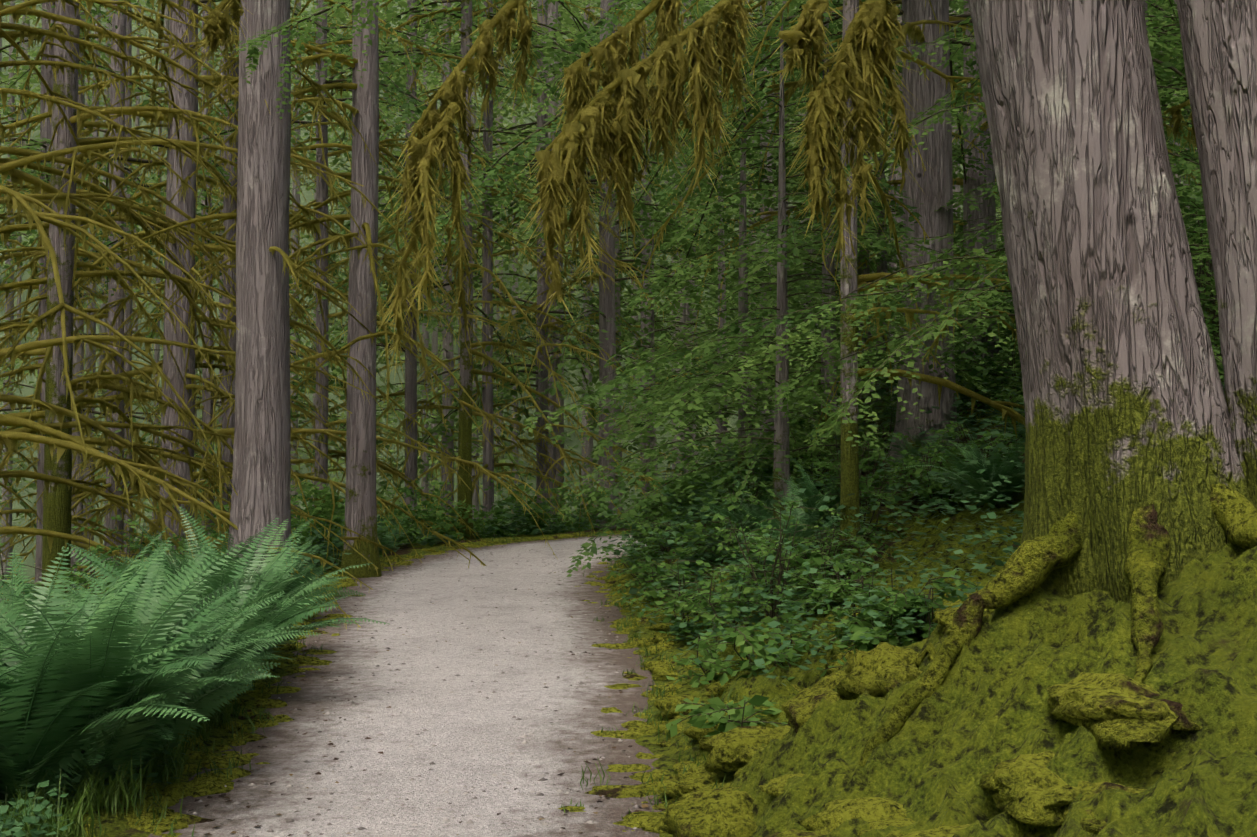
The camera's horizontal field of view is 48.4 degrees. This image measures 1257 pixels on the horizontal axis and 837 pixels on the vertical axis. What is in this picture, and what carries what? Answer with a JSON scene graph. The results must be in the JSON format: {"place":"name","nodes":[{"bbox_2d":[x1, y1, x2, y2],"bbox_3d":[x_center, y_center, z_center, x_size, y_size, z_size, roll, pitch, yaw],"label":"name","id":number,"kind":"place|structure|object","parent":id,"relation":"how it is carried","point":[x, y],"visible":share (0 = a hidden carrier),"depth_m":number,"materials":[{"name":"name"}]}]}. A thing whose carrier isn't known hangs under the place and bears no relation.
{"place":"outdoors","nodes":[
{"label":"outdoors","id":0,"kind":"place"},
{"bbox_2d":[148,534,661,836],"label":"gravel path","id":1,"kind":"structure","parent":0,"point":[446,719],"depth_m":8.15,"materials":[{"name":"grey gravel"}]},
{"bbox_2d":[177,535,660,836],"bbox_3d":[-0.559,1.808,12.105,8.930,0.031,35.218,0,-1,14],"label":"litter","id":2,"kind":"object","parent":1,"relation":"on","point":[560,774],"visible":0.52,"depth_m":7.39,"materials":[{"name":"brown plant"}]},
{"bbox_2d":[192,535,649,836],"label":"pebbles","id":3,"kind":"object","parent":1,"relation":"on","point":[289,785],"visible":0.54,"depth_m":7.36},
{"bbox_2d":[0,0,1256,836],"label":"ground","id":4,"kind":"structure","parent":0,"point":[963,732],"depth_m":4.78,"materials":[{"name":"green plant"}]},
{"bbox_2d":[0,528,749,836],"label":"grass","id":5,"kind":"structure","parent":4,"relation":"on","point":[90,799],"depth_m":5.93,"materials":[{"name":"green plant"}]},
{"bbox_2d":[84,529,739,836],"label":"verge moss","id":6,"kind":"object","parent":4,"relation":"on","point":[205,785],"visible":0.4,"depth_m":7.50,"materials":[{"name":"green plant"}]},
{"bbox_2d":[0,0,1218,618],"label":"trunks","id":7,"kind":"object","parent":4,"relation":"on","point":[258,340],"visible":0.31,"depth_m":16.90,"materials":[{"name":"brown plant"}]},
{"bbox_2d":[0,0,1201,629],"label":"mossy branches","id":8,"kind":"object","parent":7,"relation":"attached to","point":[96,196],"visible":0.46,"depth_m":15.53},
{"bbox_2d":[193,0,1196,390],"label":"hanging moss","id":9,"kind":"object","parent":8,"relation":"hanging from","point":[865,56],"visible":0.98,"depth_m":4.18,"materials":[{"name":"green plant"}]},
{"bbox_2d":[0,0,1223,576],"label":"foliage","id":10,"kind":"object","parent":7,"relation":"on","point":[794,402],"depth_m":17.30,"materials":[{"name":"green plant"}]},
{"bbox_2d":[0,347,1223,806],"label":"ferns","id":11,"kind":"object","parent":4,"relation":"on","point":[86,685],"visible":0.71,"depth_m":6.34,"materials":[{"name":"green plant"}]},
{"bbox_2d":[0,286,1224,836],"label":"ground cover","id":12,"kind":"object","parent":4,"relation":"on","point":[324,550],"visible":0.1,"depth_m":10.31,"materials":[{"name":"green plant"}]},
{"bbox_2d":[0,182,1225,736],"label":"shrub","id":13,"kind":"object","parent":4,"relation":"on","point":[716,666],"depth_m":11.03,"materials":[{"name":"green plant"}]},
{"bbox_2d":[654,483,1256,836],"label":"tree roots","id":14,"kind":"object","parent":4,"relation":"on","point":[1119,711],"visible":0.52,"depth_m":4.71,"materials":[{"name":"green plant"}]},
{"bbox_2d":[968,0,1250,602],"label":"tree","id":15,"kind":"object","parent":4,"relation":"on","point":[1126,410],"visible":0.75,"depth_m":4.85,"materials":[{"name":"brown plant"}]},
{"bbox_2d":[1176,0,1256,507],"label":"tree stem","id":16,"kind":"object","parent":4,"relation":"on","point":[1219,42],"visible":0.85,"depth_m":4.73,"materials":[{"name":"brown plant"}]}
]}

